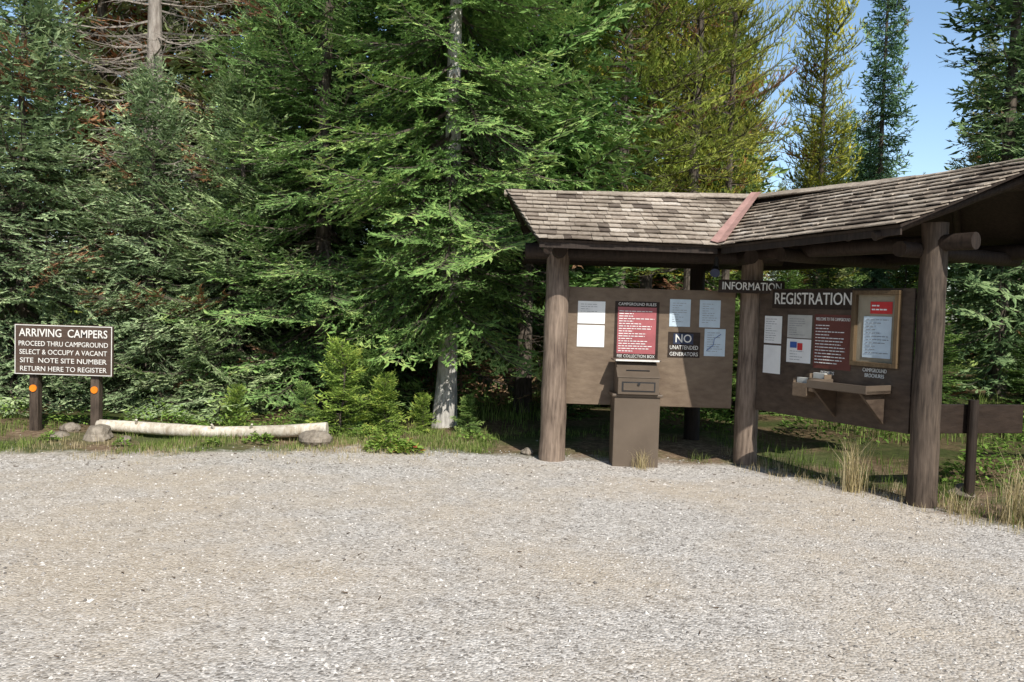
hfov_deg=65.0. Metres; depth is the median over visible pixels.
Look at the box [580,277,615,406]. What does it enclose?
young fir tree
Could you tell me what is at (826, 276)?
distant forest
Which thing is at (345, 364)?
fir sapling
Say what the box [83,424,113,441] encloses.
rock
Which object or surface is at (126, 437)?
rock
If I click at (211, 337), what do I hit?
spruce tree
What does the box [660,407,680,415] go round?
young fir tree
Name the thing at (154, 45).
dead pine tree
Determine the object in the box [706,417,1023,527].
grass
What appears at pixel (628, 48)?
pine tree
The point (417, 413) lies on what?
fir sapling
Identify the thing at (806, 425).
leafy shrub
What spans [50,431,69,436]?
rock
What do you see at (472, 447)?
edge grass
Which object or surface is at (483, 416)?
forest floor grass
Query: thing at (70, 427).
rock
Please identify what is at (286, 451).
dry edge grass
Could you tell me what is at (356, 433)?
leafy shrub
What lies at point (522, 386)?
fir tree
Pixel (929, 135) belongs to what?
sky
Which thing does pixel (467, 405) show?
fir sapling
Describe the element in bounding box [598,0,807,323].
pine tree
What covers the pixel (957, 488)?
rock
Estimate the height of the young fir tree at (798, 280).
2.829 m
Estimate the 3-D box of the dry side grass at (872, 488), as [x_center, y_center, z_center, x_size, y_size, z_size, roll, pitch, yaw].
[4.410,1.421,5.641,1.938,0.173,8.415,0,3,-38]
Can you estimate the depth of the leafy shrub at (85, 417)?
9.55 m
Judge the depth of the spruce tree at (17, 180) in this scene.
12.52 m
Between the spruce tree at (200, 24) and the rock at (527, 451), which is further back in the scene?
the spruce tree at (200, 24)
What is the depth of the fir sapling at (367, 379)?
9.89 m
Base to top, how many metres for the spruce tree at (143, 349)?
5.812 m
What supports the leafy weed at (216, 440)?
on the ground at (532, 531)
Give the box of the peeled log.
[95,419,328,437]
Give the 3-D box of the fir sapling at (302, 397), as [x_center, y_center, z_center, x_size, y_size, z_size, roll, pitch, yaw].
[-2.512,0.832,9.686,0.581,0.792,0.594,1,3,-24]
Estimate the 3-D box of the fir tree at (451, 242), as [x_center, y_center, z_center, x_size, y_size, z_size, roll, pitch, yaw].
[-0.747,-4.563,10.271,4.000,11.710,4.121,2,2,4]
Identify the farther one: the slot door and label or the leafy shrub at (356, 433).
the leafy shrub at (356, 433)
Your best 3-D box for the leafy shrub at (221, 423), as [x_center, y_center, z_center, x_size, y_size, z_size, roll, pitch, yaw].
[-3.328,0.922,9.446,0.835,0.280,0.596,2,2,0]
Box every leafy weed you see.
[38,430,60,440]
[111,437,131,445]
[201,435,222,445]
[360,431,411,452]
[390,437,424,454]
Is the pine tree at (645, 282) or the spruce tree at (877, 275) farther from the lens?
the spruce tree at (877, 275)
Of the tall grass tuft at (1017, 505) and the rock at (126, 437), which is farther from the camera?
the rock at (126, 437)
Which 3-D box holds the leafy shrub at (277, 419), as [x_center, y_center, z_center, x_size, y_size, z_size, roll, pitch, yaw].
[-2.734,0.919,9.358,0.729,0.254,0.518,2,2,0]
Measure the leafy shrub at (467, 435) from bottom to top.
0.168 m
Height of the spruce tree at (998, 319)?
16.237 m
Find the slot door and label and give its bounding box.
[616,359,659,391]
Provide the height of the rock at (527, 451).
0.099 m
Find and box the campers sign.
[14,323,113,430]
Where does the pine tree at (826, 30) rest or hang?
on the ground at (532, 531)
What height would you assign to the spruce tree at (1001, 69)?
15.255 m
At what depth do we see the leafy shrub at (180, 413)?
9.50 m
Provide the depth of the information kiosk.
8.04 m
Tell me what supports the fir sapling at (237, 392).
on the ground at (532, 531)
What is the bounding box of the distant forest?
[0,0,1023,386]
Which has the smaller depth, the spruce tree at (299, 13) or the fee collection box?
the fee collection box
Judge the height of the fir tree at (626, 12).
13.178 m
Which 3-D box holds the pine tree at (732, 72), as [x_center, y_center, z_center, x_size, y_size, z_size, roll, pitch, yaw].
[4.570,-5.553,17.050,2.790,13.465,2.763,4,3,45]
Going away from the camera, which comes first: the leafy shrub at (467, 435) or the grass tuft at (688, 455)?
the grass tuft at (688, 455)
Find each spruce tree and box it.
[0,0,105,391]
[0,0,198,419]
[0,0,216,325]
[16,54,246,423]
[105,0,341,310]
[114,53,332,422]
[136,0,402,403]
[844,0,918,287]
[933,0,1023,399]
[948,1,1023,378]
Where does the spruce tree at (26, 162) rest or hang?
on the ground at (532, 531)
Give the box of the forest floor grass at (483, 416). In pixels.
[334,355,1023,449]
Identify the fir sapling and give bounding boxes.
[218,383,257,425]
[283,379,325,424]
[298,332,384,438]
[342,349,406,430]
[357,368,410,434]
[407,392,440,434]
[449,392,483,434]
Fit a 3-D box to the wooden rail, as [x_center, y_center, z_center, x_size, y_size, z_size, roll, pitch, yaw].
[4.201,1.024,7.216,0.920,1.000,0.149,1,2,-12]
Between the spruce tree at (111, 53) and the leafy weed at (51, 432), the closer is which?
the leafy weed at (51, 432)
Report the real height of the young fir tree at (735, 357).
2.068 m
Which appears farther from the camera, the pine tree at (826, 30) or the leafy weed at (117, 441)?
the pine tree at (826, 30)
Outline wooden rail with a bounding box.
[940,399,1023,500]
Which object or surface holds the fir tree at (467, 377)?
on the ground at (532, 531)
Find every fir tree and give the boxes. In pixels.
[61,0,283,378]
[154,0,458,417]
[231,0,460,385]
[272,0,543,406]
[298,0,601,427]
[417,0,643,411]
[471,0,675,366]
[528,362,609,420]
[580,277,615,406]
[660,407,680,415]
[682,298,776,420]
[733,271,802,417]
[775,270,808,288]
[910,281,982,403]
[981,333,1023,415]
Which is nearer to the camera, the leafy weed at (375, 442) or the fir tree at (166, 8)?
the leafy weed at (375, 442)
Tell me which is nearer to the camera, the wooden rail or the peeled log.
the wooden rail
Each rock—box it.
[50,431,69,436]
[59,422,80,431]
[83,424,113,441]
[118,435,130,442]
[298,430,332,446]
[520,447,533,454]
[948,483,974,498]
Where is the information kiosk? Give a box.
[504,158,1023,507]
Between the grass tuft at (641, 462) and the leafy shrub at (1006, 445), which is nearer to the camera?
the grass tuft at (641, 462)
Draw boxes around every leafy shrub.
[0,394,57,420]
[42,405,119,429]
[119,397,195,424]
[154,404,207,425]
[199,408,258,425]
[241,431,278,443]
[248,409,302,425]
[346,424,392,439]
[451,428,497,443]
[659,407,733,431]
[771,415,909,442]
[939,444,1023,486]
[963,416,1023,467]
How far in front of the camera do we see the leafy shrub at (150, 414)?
9.76 m
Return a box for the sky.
[0,0,1022,321]
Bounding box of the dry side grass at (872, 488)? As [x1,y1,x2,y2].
[721,444,1023,534]
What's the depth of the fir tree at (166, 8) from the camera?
15.31 m
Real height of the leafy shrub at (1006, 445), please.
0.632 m
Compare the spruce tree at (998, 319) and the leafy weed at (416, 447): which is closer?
the leafy weed at (416, 447)
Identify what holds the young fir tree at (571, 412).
on the ground at (532, 531)
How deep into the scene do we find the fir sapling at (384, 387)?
9.49 m
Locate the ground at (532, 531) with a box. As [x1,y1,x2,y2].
[0,307,1023,681]
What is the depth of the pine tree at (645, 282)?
17.15 m
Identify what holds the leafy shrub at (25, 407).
on the ground at (532, 531)
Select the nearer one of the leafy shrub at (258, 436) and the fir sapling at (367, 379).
the leafy shrub at (258, 436)
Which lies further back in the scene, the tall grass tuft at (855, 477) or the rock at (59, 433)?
the rock at (59, 433)
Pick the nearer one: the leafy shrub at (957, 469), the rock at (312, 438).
the leafy shrub at (957, 469)
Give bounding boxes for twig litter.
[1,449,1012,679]
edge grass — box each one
[0,412,676,454]
[10,423,506,469]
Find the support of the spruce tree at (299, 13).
on the ground at (532, 531)
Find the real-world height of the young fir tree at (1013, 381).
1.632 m
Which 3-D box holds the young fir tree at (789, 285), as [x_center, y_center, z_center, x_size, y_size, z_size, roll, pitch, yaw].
[4.428,0.109,13.061,1.812,2.503,1.664,0,3,-41]
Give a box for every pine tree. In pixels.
[28,0,256,392]
[522,0,753,287]
[581,0,748,288]
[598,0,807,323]
[667,0,802,330]
[770,0,871,288]
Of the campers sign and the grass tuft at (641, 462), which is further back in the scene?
the campers sign
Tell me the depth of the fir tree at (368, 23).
14.58 m
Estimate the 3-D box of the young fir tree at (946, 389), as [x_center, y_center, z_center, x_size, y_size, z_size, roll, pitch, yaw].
[6.872,0.123,13.353,1.737,2.612,1.891,4,3,44]
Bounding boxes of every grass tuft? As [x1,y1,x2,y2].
[565,447,710,463]
[630,447,656,469]
[826,425,887,495]
[938,454,1023,528]
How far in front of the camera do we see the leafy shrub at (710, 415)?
11.19 m
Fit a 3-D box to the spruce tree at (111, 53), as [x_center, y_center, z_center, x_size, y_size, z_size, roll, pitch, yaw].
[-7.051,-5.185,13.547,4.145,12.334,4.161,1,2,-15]
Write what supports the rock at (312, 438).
on the ground at (532, 531)
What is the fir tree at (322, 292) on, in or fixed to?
on the ground at (532, 531)
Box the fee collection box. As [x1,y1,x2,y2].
[608,358,662,467]

